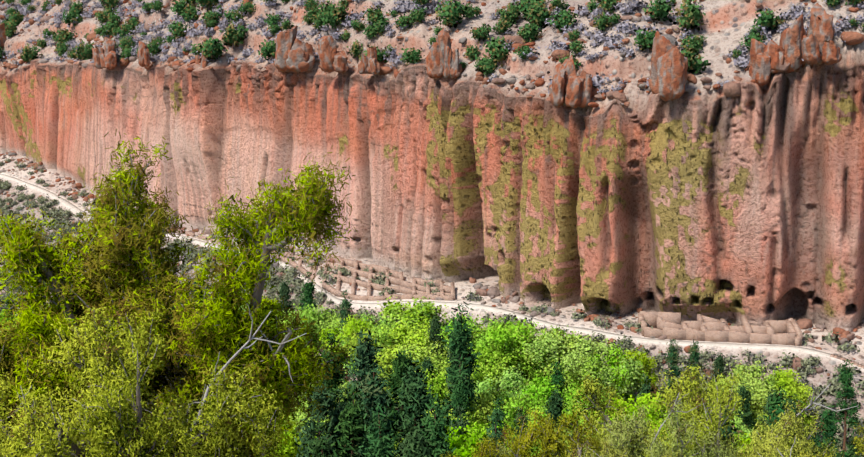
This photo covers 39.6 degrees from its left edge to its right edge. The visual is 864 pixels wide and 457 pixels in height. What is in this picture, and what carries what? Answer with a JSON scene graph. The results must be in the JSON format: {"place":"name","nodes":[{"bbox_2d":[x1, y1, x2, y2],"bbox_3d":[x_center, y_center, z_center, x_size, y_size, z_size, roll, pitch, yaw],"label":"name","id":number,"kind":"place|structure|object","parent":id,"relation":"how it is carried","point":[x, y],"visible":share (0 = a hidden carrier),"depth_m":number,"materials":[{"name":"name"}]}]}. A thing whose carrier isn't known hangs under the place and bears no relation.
{"place":"outdoors","nodes":[
{"label":"outdoors","id":0,"kind":"place"},
{"bbox_2d":[0,0,863,454],"bbox_3d":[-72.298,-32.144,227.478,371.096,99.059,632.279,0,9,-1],"label":"canyon terrain","id":1,"kind":"structure","parent":0,"point":[716,204],"depth_m":174.18,"materials":[{"name":"stone"}]},
{"bbox_2d":[0,23,6,48],"bbox_3d":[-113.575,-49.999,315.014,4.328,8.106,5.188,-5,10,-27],"label":"tent rock","id":2,"kind":"object","parent":1,"relation":"on","point":[3,38],"visible":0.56,"depth_m":314.18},
{"bbox_2d":[0,309,17,324],"bbox_3d":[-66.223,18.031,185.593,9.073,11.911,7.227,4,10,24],"label":"cottonwood","id":3,"kind":"object","parent":1,"relation":"on","point":[2,315],"visible":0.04,"depth_m":184.77,"materials":[{"name":"green plant"}]},
{"bbox_2d":[1,293,16,320],"bbox_3d":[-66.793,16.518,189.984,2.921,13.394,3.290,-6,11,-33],"label":"ponderosa pine","id":4,"kind":"object","parent":1,"relation":"on","point":[11,313],"visible":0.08,"depth_m":189.21,"materials":[{"name":"green plant"}]},
{"bbox_2d":[92,37,116,69],"bbox_3d":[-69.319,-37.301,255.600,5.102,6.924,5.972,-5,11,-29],"label":"rock outcrop","id":5,"kind":"object","parent":1,"relation":"on","point":[106,57],"visible":1,"depth_m":255.09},
{"bbox_2d":[137,40,149,66],"bbox_3d":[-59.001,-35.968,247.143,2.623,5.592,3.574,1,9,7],"label":"rock outcrop","id":6,"kind":"object","parent":1,"relation":"on","point":[143,54],"visible":1,"depth_m":245.81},
{"bbox_2d":[0,298,306,456],"bbox_3d":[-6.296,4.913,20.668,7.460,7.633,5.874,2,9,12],"label":"tree","id":7,"kind":"object","parent":1,"relation":"on","point":[95,428],"visible":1,"depth_m":20.21,"materials":[{"name":"green plant"}]},
{"bbox_2d":[0,117,360,456],"bbox_3d":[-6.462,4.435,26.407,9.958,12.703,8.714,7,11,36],"label":"tree","id":8,"kind":"object","parent":1,"relation":"on","point":[124,259],"visible":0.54,"depth_m":25.45,"materials":[{"name":"green plant"}]},
{"bbox_2d":[191,273,203,303],"bbox_3d":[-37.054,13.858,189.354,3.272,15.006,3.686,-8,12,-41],"label":"ponderosa pine","id":9,"kind":"object","parent":1,"relation":"on","point":[196,290],"visible":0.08,"depth_m":188.66,"materials":[{"name":"green plant"}]},
{"bbox_2d":[195,51,208,67],"bbox_3d":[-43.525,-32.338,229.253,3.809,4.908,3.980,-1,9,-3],"label":"rock outcrop","id":10,"kind":"object","parent":1,"relation":"on","point":[203,61],"visible":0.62,"depth_m":228.35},
{"bbox_2d":[235,290,281,319],"bbox_3d":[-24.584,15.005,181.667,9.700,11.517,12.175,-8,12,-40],"label":"deciduous tree","id":11,"kind":"object","parent":1,"relation":"on","point":[267,300],"visible":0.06,"depth_m":180.17,"materials":[{"name":"green plant"}]},
{"bbox_2d":[278,278,294,325],"bbox_3d":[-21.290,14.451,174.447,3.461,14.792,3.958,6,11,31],"label":"ponderosa pine","id":12,"kind":"object","parent":1,"relation":"on","point":[284,290],"visible":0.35,"depth_m":173.18,"materials":[{"name":"green plant"}]},
{"bbox_2d":[258,432,315,456],"bbox_3d":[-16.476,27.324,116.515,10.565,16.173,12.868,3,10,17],"label":"deciduous tree","id":13,"kind":"object","parent":1,"relation":"on","point":[292,441],"visible":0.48,"depth_m":115.65,"materials":[{"name":"green plant"}]},
{"bbox_2d":[274,25,314,72],"bbox_3d":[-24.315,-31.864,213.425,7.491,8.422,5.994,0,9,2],"label":"rock outcrop","id":14,"kind":"object","parent":1,"relation":"on","point":[293,53],"visible":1,"depth_m":211.15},
{"bbox_2d":[284,406,313,436],"bbox_3d":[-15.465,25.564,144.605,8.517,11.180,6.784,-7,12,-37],"label":"cottonwood","id":15,"kind":"object","parent":1,"relation":"on","point":[300,424],"visible":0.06,"depth_m":142.51,"materials":[{"name":"green plant"}]},
{"bbox_2d":[275,408,325,455],"bbox_3d":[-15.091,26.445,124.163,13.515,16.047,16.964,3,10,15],"label":"deciduous tree","id":16,"kind":"object","parent":1,"relation":"on","point":[288,432],"depth_m":124.61,"materials":[{"name":"green plant"}]},
{"bbox_2d":[295,272,319,325],"bbox_3d":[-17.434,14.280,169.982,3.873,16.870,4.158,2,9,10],"label":"conifer tree","id":17,"kind":"object","parent":1,"relation":"on","point":[308,291],"visible":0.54,"depth_m":169.04,"materials":[{"name":"green plant"}]},
{"bbox_2d":[274,303,353,386],"bbox_3d":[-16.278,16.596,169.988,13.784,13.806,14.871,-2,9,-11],"label":"cottonwood","id":18,"kind":"object","parent":1,"relation":"on","point":[327,318],"visible":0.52,"depth_m":165.92,"materials":[{"name":"green plant"}]},
{"bbox_2d":[290,379,341,456],"bbox_3d":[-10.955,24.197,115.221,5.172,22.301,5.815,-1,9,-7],"label":"ponderosa pine","id":19,"kind":"object","parent":1,"relation":"on","point":[324,401],"visible":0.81,"depth_m":113.49,"materials":[{"name":"green plant"}]},
{"bbox_2d":[305,422,335,456],"bbox_3d":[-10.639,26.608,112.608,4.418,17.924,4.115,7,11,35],"label":"ponderosa pine","id":20,"kind":"object","parent":1,"relation":"on","point":[312,445],"visible":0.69,"depth_m":111.06,"materials":[{"name":"green plant"}]},
{"bbox_2d":[308,438,335,456],"bbox_3d":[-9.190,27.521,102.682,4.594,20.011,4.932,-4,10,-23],"label":"ponderosa pine","id":21,"kind":"object","parent":1,"relation":"on","point":[321,441],"visible":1,"depth_m":101.50,"materials":[{"name":"green plant"}]},
{"bbox_2d":[289,368,360,430],"bbox_3d":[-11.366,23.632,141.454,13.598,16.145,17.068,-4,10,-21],"label":"cottonwood","id":22,"kind":"object","parent":1,"relation":"on","point":[301,416],"visible":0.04,"depth_m":138.40,"materials":[{"name":"green plant"}]},
{"bbox_2d":[304,332,349,452],"bbox_3d":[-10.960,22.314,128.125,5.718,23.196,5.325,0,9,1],"label":"ponderosa pine","id":23,"kind":"object","parent":1,"relation":"on","point":[340,378],"visible":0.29,"depth_m":126.56,"materials":[{"name":"green plant"}]},
{"bbox_2d":[318,35,348,72],"bbox_3d":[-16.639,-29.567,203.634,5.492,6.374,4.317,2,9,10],"label":"rock outcrop","id":24,"kind":"object","parent":1,"relation":"on","point":[332,58],"visible":1,"depth_m":202.16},
{"bbox_2d":[323,388,349,455],"bbox_3d":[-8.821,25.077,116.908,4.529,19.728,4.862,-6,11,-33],"label":"conifer tree","id":25,"kind":"object","parent":1,"relation":"on","point":[337,412],"visible":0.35,"depth_m":115.66,"materials":[{"name":"green plant"}]},
{"bbox_2d":[334,290,352,380],"bbox_3d":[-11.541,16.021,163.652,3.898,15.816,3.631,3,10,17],"label":"conifer tree","id":26,"kind":"object","parent":1,"relation":"on","point":[346,304],"visible":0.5,"depth_m":162.65,"materials":[{"name":"green plant"}]},
{"bbox_2d":[341,386,354,434],"bbox_3d":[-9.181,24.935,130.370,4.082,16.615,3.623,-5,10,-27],"label":"ponderosa pine","id":27,"kind":"object","parent":1,"relation":"on","point":[345,391],"visible":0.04,"depth_m":129.65,"materials":[{"name":"green plant"}]},
{"bbox_2d":[327,375,369,456],"bbox_3d":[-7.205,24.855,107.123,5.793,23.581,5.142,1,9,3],"label":"ponderosa pine","id":28,"kind":"object","parent":1,"relation":"on","point":[352,422],"visible":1,"depth_m":105.91,"materials":[{"name":"green plant"}]},
{"bbox_2d":[319,314,378,379],"bbox_3d":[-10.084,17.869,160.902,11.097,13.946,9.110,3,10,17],"label":"cottonwood","id":29,"kind":"object","parent":1,"relation":"on","point":[351,325],"visible":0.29,"depth_m":159.36,"materials":[{"name":"green plant"}]},
{"bbox_2d":[332,305,397,374],"bbox_3d":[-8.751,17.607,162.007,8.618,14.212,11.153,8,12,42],"label":"cottonwood","id":30,"kind":"object","parent":1,"relation":"on","point":[371,318],"visible":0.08,"depth_m":160.80,"materials":[{"name":"green plant"}]},
{"bbox_2d":[358,46,379,74],"bbox_3d":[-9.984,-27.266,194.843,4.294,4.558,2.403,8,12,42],"label":"rock outcrop","id":31,"kind":"object","parent":1,"relation":"on","point":[369,63],"visible":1,"depth_m":194.32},
{"bbox_2d":[346,326,395,428],"bbox_3d":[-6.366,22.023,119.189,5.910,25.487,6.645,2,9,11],"label":"ponderosa pine","id":32,"kind":"object","parent":1,"relation":"on","point":[365,351],"visible":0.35,"depth_m":117.94,"materials":[{"name":"green plant"}]},
{"bbox_2d":[354,356,397,456],"bbox_3d":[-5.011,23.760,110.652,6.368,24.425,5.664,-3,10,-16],"label":"ponderosa pine","id":33,"kind":"object","parent":1,"relation":"on","point":[373,389],"visible":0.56,"depth_m":108.46,"materials":[{"name":"green plant"}]},
{"bbox_2d":[358,400,402,456],"bbox_3d":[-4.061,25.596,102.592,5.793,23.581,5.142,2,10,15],"label":"conifer tree","id":34,"kind":"object","parent":1,"relation":"on","point":[380,443],"visible":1,"depth_m":100.71,"materials":[{"name":"green plant"}]},
{"bbox_2d":[335,326,444,411],"bbox_3d":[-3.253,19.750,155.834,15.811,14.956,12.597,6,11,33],"label":"cottonwood","id":35,"kind":"object","parent":1,"relation":"on","point":[352,341],"visible":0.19,"depth_m":153.66,"materials":[{"name":"green plant"}]},
{"bbox_2d":[383,350,417,454],"bbox_3d":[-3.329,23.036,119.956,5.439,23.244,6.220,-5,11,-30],"label":"ponderosa pine","id":36,"kind":"object","parent":1,"relation":"on","point":[398,365],"visible":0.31,"depth_m":118.11,"materials":[{"name":"green plant"}]},
{"bbox_2d":[3,54,799,107],"bbox_3d":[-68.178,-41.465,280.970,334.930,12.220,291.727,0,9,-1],"label":"boulders","id":37,"kind":"object","parent":1,"relation":"on","point":[732,89],"visible":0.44,"depth_m":175.01,"materials":[{"name":"stone"}]},
{"bbox_2d":[395,434,409,456],"bbox_3d":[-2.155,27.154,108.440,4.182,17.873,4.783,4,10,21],"label":"ponderosa pine","id":38,"kind":"object","parent":1,"relation":"on","point":[402,444],"visible":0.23,"depth_m":107.40,"materials":[{"name":"green plant"}]},
{"bbox_2d":[354,296,452,402],"bbox_3d":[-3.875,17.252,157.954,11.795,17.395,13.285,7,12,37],"label":"cottonwood","id":39,"kind":"object","parent":1,"relation":"on","point":[385,334],"visible":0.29,"depth_m":155.42,"materials":[{"name":"green plant"}]},
{"bbox_2d":[387,359,436,449],"bbox_3d":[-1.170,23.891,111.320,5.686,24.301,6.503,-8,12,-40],"label":"ponderosa pine","id":40,"kind":"object","parent":1,"relation":"on","point":[415,390],"visible":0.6,"depth_m":109.54,"materials":[{"name":"green plant"}]},
{"bbox_2d":[0,174,830,355],"bbox_3d":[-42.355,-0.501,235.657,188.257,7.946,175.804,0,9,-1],"label":"path","id":41,"kind":"structure","parent":1,"relation":"on","point":[318,287],"depth_m":169.47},
{"bbox_2d":[402,422,440,456],"bbox_3d":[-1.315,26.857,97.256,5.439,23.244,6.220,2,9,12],"label":"conifer tree","id":42,"kind":"object","parent":1,"relation":"on","point":[418,444],"visible":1,"depth_m":94.93,"materials":[{"name":"green plant"}]},
{"bbox_2d":[369,331,482,410],"bbox_3d":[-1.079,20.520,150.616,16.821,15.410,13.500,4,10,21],"label":"cottonwood","id":43,"kind":"object","parent":1,"relation":"on","point":[437,361],"visible":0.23,"depth_m":150.12,"materials":[{"name":"green plant"}]},
{"bbox_2d":[417,357,437,420],"bbox_3d":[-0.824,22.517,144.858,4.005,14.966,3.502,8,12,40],"label":"conifer tree","id":44,"kind":"object","parent":1,"relation":"on","point":[426,364],"visible":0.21,"depth_m":143.68,"materials":[{"name":"green plant"}]},
{"bbox_2d":[375,295,486,372],"bbox_3d":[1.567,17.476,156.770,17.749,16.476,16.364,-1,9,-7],"label":"cottonwood","id":45,"kind":"object","parent":1,"relation":"on","point":[412,340],"visible":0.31,"depth_m":152.94,"materials":[{"name":"green plant"}]},
{"bbox_2d":[0,0,863,77],"bbox_3d":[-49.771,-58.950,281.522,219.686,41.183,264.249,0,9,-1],"label":"shrubs","id":46,"kind":"object","parent":1,"relation":"on","point":[537,12],"visible":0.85,"depth_m":197.32,"materials":[{"name":"green plant"}]},
{"bbox_2d":[0,157,863,456],"bbox_3d":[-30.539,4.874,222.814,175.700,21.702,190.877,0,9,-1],"label":"shrubs","id":47,"kind":"object","parent":1,"relation":"on","point":[808,363],"visible":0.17,"depth_m":180.01,"materials":[{"name":"grey plant"}]},
{"bbox_2d":[0,0,863,93],"bbox_3d":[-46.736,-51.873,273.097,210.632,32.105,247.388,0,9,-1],"label":"shrubs","id":48,"kind":"object","parent":1,"relation":"on","point":[743,59],"visible":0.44,"depth_m":203.69,"materials":[{"name":"grey plant"}]},
{"bbox_2d":[0,0,863,101],"bbox_3d":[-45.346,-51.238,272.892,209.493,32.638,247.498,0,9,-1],"label":"talus boulders","id":49,"kind":"object","parent":1,"relation":"on","point":[853,38],"visible":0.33,"depth_m":178.62,"materials":[{"name":"stone"}]},
{"bbox_2d":[0,151,863,344],"bbox_3d":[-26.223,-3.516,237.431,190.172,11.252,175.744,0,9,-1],"label":"cliff foot rubble","id":50,"kind":"object","parent":1,"relation":"on","point":[491,292],"visible":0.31,"depth_m":176.78,"materials":[{"name":"stone"}]},
{"bbox_2d":[0,157,863,455],"bbox_3d":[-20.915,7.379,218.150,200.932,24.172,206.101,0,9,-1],"label":"slope rubble","id":51,"kind":"object","parent":1,"relation":"on","point":[794,367],"visible":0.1,"depth_m":162.35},
{"bbox_2d":[415,394,455,456],"bbox_3d":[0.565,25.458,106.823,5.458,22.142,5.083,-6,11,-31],"label":"ponderosa pine","id":52,"kind":"object","parent":1,"relation":"on","point":[436,426],"visible":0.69,"depth_m":105.08,"materials":[{"name":"green plant"}]},
{"bbox_2d":[426,313,447,358],"bbox_3d":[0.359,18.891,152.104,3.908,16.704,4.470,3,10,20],"label":"ponderosa pine","id":53,"kind":"object","parent":1,"relation":"on","point":[434,326],"visible":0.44,"depth_m":150.47,"materials":[{"name":"green plant"}]},
{"bbox_2d":[425,28,458,78],"bbox_3d":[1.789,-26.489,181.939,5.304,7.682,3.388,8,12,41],"label":"rock spire","id":54,"kind":"structure","parent":1,"relation":"on","point":[442,59],"depth_m":181.53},
{"bbox_2d":[439,450,461,456],"bbox_3d":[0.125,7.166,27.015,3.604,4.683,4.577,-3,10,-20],"label":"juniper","id":55,"kind":"object","parent":1,"relation":"on","point":[450,452],"visible":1,"depth_m":28.86,"materials":[{"name":"green plant"}]},
{"bbox_2d":[428,298,482,429],"bbox_3d":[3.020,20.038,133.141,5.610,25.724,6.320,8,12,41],"label":"ponderosa pine","id":56,"kind":"object","parent":1,"relation":"on","point":[460,343],"visible":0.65,"depth_m":131.29,"materials":[{"name":"green plant"}]},
{"bbox_2d":[384,341,529,415],"bbox_3d":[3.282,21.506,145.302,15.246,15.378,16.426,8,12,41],"label":"cottonwood","id":57,"kind":"object","parent":1,"relation":"on","point":[485,369],"visible":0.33,"depth_m":143.76,"materials":[{"name":"green plant"}]},
{"bbox_2d":[445,336,473,407],"bbox_3d":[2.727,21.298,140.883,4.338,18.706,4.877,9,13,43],"label":"conifer tree","id":58,"kind":"object","parent":1,"relation":"on","point":[450,354],"visible":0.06,"depth_m":140.18,"materials":[{"name":"green plant"}]},
{"bbox_2d":[446,377,475,432],"bbox_3d":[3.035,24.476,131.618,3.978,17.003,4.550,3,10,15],"label":"conifer tree","id":59,"kind":"object","parent":1,"relation":"on","point":[460,399],"visible":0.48,"depth_m":130.03,"materials":[{"name":"green plant"}]},
{"bbox_2d":[449,406,472,443],"bbox_3d":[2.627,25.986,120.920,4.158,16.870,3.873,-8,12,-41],"label":"ponderosa pine","id":60,"kind":"object","parent":1,"relation":"on","point":[460,423],"visible":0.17,"depth_m":119.86,"materials":[{"name":"green plant"}]},
{"bbox_2d":[427,390,528,436],"bbox_3d":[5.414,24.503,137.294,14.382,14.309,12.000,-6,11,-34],"label":"cottonwood","id":61,"kind":"object","parent":1,"relation":"on","point":[480,412],"visible":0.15,"depth_m":133.18,"materials":[{"name":"green plant"}]},
{"bbox_2d":[167,229,802,345],"bbox_3d":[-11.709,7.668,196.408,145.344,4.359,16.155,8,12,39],"label":"stone ruins","id":62,"kind":"object","parent":1,"relation":"on","point":[669,325],"visible":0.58,"depth_m":162.47,"materials":[{"name":"stone"}]},
{"bbox_2d":[432,312,544,378],"bbox_3d":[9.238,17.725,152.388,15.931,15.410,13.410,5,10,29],"label":"cottonwood","id":63,"kind":"object","parent":1,"relation":"on","point":[483,335],"visible":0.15,"depth_m":149.86,"materials":[{"name":"green plant"}]},
{"bbox_2d":[442,419,534,456],"bbox_3d":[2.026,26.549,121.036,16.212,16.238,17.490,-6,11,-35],"label":"cottonwood","id":64,"kind":"object","parent":1,"relation":"on","point":[464,448],"visible":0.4,"depth_m":116.16,"materials":[{"name":"green plant"}]},
{"bbox_2d":[481,409,506,450],"bbox_3d":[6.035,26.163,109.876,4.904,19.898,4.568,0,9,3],"label":"ponderosa pine","id":65,"kind":"object","parent":1,"relation":"on","point":[495,430],"visible":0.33,"depth_m":108.51,"materials":[{"name":"green plant"}]},
{"bbox_2d":[467,411,521,449],"bbox_3d":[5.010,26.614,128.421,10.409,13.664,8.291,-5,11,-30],"label":"deciduous tree","id":66,"kind":"object","parent":1,"relation":"on","point":[480,428],"depth_m":127.40,"materials":[{"name":"green plant"}]},
{"bbox_2d":[488,397,507,429],"bbox_3d":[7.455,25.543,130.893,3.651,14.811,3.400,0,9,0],"label":"ponderosa pine","id":67,"kind":"object","parent":1,"relation":"on","point":[501,411],"visible":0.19,"depth_m":129.83,"materials":[{"name":"green plant"}]},
{"bbox_2d":[473,364,535,412],"bbox_3d":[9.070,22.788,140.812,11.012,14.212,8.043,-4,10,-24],"label":"cottonwood","id":68,"kind":"object","parent":1,"relation":"on","point":[510,383],"visible":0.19,"depth_m":139.42,"materials":[{"name":"green plant"}]},
{"bbox_2d":[509,407,532,455],"bbox_3d":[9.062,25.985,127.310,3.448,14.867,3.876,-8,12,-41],"label":"conifer tree","id":69,"kind":"object","parent":1,"relation":"on","point":[520,424],"visible":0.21,"depth_m":126.17,"materials":[{"name":"green plant"}]},
{"bbox_2d":[484,369,570,455],"bbox_3d":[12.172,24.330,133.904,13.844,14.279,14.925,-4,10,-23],"label":"cottonwood","id":70,"kind":"object","parent":1,"relation":"on","point":[535,387],"visible":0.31,"depth_m":135.26,"materials":[{"name":"green plant"}]},
{"bbox_2d":[469,407,601,456],"bbox_3d":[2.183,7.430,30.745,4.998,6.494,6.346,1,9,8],"label":"deciduous tree","id":71,"kind":"object","parent":1,"relation":"on","point":[553,446],"visible":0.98,"depth_m":30.04,"materials":[{"name":"green plant"}]},
{"bbox_2d":[479,316,592,388],"bbox_3d":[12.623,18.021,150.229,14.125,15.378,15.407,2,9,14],"label":"cottonwood","id":72,"kind":"object","parent":1,"relation":"on","point":[500,336],"visible":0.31,"depth_m":146.02,"materials":[{"name":"green plant"}]},
{"bbox_2d":[542,387,571,434],"bbox_3d":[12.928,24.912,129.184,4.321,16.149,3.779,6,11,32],"label":"conifer tree","id":73,"kind":"object","parent":1,"relation":"on","point":[555,406],"visible":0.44,"depth_m":127.94,"materials":[{"name":"green plant"}]},
{"bbox_2d":[502,321,612,393],"bbox_3d":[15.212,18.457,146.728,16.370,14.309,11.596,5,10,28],"label":"cottonwood","id":74,"kind":"object","parent":1,"relation":"on","point":[568,373],"visible":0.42,"depth_m":143.12,"materials":[{"name":"green plant"}]},
{"bbox_2d":[548,359,568,405],"bbox_3d":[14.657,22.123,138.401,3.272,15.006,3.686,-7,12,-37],"label":"ponderosa pine","id":75,"kind":"object","parent":1,"relation":"on","point":[557,376],"visible":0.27,"depth_m":137.41,"materials":[{"name":"green plant"}]},
{"bbox_2d":[533,425,592,455],"bbox_3d":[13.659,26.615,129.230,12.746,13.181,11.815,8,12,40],"label":"deciduous tree","id":76,"kind":"object","parent":1,"relation":"on","point":[566,440],"visible":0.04,"depth_m":125.60,"materials":[{"name":"green plant"}]},
{"bbox_2d":[513,375,618,436],"bbox_3d":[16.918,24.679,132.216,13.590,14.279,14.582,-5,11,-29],"label":"cottonwood","id":77,"kind":"object","parent":1,"relation":"on","point":[571,389],"visible":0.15,"depth_m":134.08,"materials":[{"name":"green plant"}]},
{"bbox_2d":[549,55,592,108],"bbox_3d":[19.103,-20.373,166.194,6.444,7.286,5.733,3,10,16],"label":"rock spire","id":78,"kind":"structure","parent":1,"relation":"on","point":[568,87],"depth_m":164.64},
{"bbox_2d":[515,328,650,398],"bbox_3d":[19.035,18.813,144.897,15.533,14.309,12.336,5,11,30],"label":"cottonwood","id":79,"kind":"object","parent":1,"relation":"on","point":[572,359],"visible":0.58,"depth_m":141.95,"materials":[{"name":"green plant"}]},
{"bbox_2d":[576,342,650,403],"bbox_3d":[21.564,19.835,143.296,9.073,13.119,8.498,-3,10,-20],"label":"cottonwood","id":80,"kind":"object","parent":1,"relation":"on","point":[615,359],"visible":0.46,"depth_m":141.63,"materials":[{"name":"green plant"}]},
{"bbox_2d":[489,393,741,456],"bbox_3d":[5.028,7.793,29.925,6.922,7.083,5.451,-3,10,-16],"label":"deciduous tree","id":81,"kind":"object","parent":1,"relation":"on","point":[623,438],"visible":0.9,"depth_m":30.19,"materials":[{"name":"green plant"}]},
{"bbox_2d":[565,437,685,456],"bbox_3d":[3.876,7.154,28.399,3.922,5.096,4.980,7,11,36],"label":"deciduous tree","id":82,"kind":"object","parent":1,"relation":"on","point":[609,452],"visible":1,"depth_m":27.61,"materials":[{"name":"green plant"}]},
{"bbox_2d":[581,392,681,437],"bbox_3d":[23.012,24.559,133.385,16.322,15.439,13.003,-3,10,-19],"label":"cottonwood","id":83,"kind":"object","parent":1,"relation":"on","point":[640,400],"visible":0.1,"depth_m":129.98,"materials":[{"name":"green plant"}]},
{"bbox_2d":[617,348,661,403],"bbox_3d":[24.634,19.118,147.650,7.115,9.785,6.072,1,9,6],"label":"deciduous tree","id":84,"kind":"object","parent":1,"relation":"on","point":[645,359],"visible":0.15,"depth_m":145.99,"materials":[{"name":"green plant"}]},
{"bbox_2d":[633,374,653,413],"bbox_3d":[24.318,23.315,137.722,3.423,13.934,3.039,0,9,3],"label":"ponderosa pine","id":85,"kind":"object","parent":1,"relation":"on","point":[646,389],"visible":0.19,"depth_m":136.94,"materials":[{"name":"green plant"}]},
{"bbox_2d":[648,31,687,101],"bbox_3d":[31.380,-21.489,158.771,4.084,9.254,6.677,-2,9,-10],"label":"rock spire","id":86,"kind":"structure","parent":1,"relation":"on","point":[667,80],"depth_m":156.71,"materials":[{"name":"stone"}]},
{"bbox_2d":[660,336,684,405],"bbox_3d":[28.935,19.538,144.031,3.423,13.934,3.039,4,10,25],"label":"conifer tree","id":87,"kind":"object","parent":1,"relation":"on","point":[672,357],"visible":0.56,"depth_m":143.12,"materials":[{"name":"green plant"}]},
{"bbox_2d":[685,339,706,391],"bbox_3d":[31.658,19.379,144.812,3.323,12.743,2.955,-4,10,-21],"label":"conifer tree","id":88,"kind":"object","parent":1,"relation":"on","point":[694,354],"visible":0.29,"depth_m":143.73,"materials":[{"name":"green plant"}]},
{"bbox_2d":[567,363,856,456],"bbox_3d":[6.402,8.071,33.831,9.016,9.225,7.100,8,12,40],"label":"deciduous tree","id":89,"kind":"object","parent":1,"relation":"on","point":[693,397],"visible":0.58,"depth_m":33.62,"materials":[{"name":"green plant"}]},
{"bbox_2d":[706,352,727,404],"bbox_3d":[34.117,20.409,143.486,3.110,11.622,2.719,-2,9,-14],"label":"conifer tree","id":90,"kind":"object","parent":1,"relation":"on","point":[719,362],"visible":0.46,"depth_m":142.77,"materials":[{"name":"green plant"}]},
{"bbox_2d":[712,388,741,447],"bbox_3d":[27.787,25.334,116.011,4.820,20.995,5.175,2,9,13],"label":"conifer tree","id":91,"kind":"object","parent":1,"relation":"on","point":[730,428],"visible":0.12,"depth_m":114.41,"materials":[{"name":"green plant"}]},
{"bbox_2d":[704,373,771,430],"bbox_3d":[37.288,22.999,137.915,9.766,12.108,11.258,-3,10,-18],"label":"cottonwood","id":92,"kind":"object","parent":1,"relation":"on","point":[759,411],"visible":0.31,"depth_m":136.46,"materials":[{"name":"green plant"}]},
{"bbox_2d":[734,382,757,431],"bbox_3d":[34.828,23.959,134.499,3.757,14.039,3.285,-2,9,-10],"label":"conifer tree","id":93,"kind":"object","parent":1,"relation":"on","point":[747,420],"visible":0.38,"depth_m":133.39,"materials":[{"name":"green plant"}]},
{"bbox_2d":[729,408,762,440],"bbox_3d":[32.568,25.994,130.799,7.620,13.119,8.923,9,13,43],"label":"cottonwood","id":94,"kind":"object","parent":1,"relation":"on","point":[745,429],"visible":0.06,"depth_m":129.75,"materials":[{"name":"green plant"}]},
{"bbox_2d":[739,433,761,450],"bbox_3d":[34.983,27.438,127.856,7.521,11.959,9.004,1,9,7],"label":"cottonwood","id":95,"kind":"object","parent":1,"relation":"on","point":[746,442],"visible":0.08,"depth_m":126.31,"materials":[{"name":"green plant"}]},
{"bbox_2d":[719,358,788,413],"bbox_3d":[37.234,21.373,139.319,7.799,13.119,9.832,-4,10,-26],"label":"cottonwood","id":96,"kind":"object","parent":1,"relation":"on","point":[752,378],"visible":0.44,"depth_m":137.84,"materials":[{"name":"green plant"}]},
{"bbox_2d":[749,38,770,85],"bbox_3d":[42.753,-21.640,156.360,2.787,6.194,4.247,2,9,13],"label":"rock spire","id":97,"kind":"structure","parent":1,"relation":"on","point":[759,68],"depth_m":155.14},
{"bbox_2d":[757,390,776,426],"bbox_3d":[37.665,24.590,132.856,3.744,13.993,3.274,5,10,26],"label":"ponderosa pine","id":98,"kind":"object","parent":1,"relation":"on","point":[765,407],"visible":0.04,"depth_m":131.99,"materials":[{"name":"green plant"}]},
{"bbox_2d":[699,397,845,456],"bbox_3d":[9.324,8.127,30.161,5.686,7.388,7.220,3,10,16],"label":"tree","id":99,"kind":"object","parent":1,"relation":"on","point":[768,446],"visible":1,"depth_m":30.41,"materials":[{"name":"green plant"}]},
{"bbox_2d":[761,386,791,433],"bbox_3d":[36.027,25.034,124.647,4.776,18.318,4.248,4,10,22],"label":"conifer tree","id":100,"kind":"object","parent":1,"relation":"on","point":[773,400],"visible":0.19,"depth_m":123.21,"materials":[{"name":"green plant"}]},
{"bbox_2d":[768,401,796,440],"bbox_3d":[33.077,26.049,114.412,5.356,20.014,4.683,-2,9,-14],"label":"ponderosa pine","id":101,"kind":"object","parent":1,"relation":"on","point":[778,411],"visible":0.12,"depth_m":112.61,"materials":[{"name":"green plant"}]},
{"bbox_2d":[763,13,813,73],"bbox_3d":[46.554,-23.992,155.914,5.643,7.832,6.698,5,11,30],"label":"rock","id":102,"kind":"object","parent":1,"relation":"on","point":[786,55],"visible":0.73,"depth_m":154.41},
{"bbox_2d":[759,366,818,430],"bbox_3d":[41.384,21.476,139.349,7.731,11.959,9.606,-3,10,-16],"label":"cottonwood","id":103,"kind":"object","parent":1,"relation":"on","point":[790,385],"visible":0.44,"depth_m":136.51,"materials":[{"name":"green plant"}]},
{"bbox_2d":[784,394,805,442],"bbox_3d":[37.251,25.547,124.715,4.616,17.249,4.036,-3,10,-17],"label":"ponderosa pine","id":104,"kind":"object","parent":1,"relation":"on","point":[793,404],"visible":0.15,"depth_m":123.06,"materials":[{"name":"green plant"}]},
{"bbox_2d":[757,422,863,456],"bbox_3d":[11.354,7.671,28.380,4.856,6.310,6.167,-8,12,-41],"label":"tree","id":105,"kind":"object","parent":1,"relation":"on","point":[861,447],"visible":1,"depth_m":28.70,"materials":[{"name":"green plant"}]},
{"bbox_2d":[801,3,841,64],"bbox_3d":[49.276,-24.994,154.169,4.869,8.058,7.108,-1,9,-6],"label":"rock","id":106,"kind":"object","parent":1,"relation":"on","point":[819,46],"visible":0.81,"depth_m":152.71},
{"bbox_2d":[813,405,844,456],"bbox_3d":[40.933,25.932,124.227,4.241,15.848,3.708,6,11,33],"label":"conifer tree","id":107,"kind":"object","parent":1,"relation":"on","point":[829,420],"visible":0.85,"depth_m":123.02,"materials":[{"name":"green plant"}]},
{"bbox_2d":[829,354,863,368],"bbox_3d":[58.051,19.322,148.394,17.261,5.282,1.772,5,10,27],"label":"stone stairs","id":108,"kind":"structure","parent":1,"relation":"on","point":[843,358],"depth_m":151.27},
{"bbox_2d":[833,358,860,456],"bbox_3d":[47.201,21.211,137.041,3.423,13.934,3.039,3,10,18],"label":"ponderosa pine","id":109,"kind":"object","parent":1,"relation":"on","point":[846,378],"visible":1,"depth_m":136.45,"materials":[{"name":"green plant"}]},
{"bbox_2d":[844,426,862,456],"bbox_3d":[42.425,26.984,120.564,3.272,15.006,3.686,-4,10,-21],"label":"ponderosa pine","id":110,"kind":"object","parent":1,"relation":"on","point":[851,446],"visible":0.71,"depth_m":119.57,"materials":[{"name":"green plant"}]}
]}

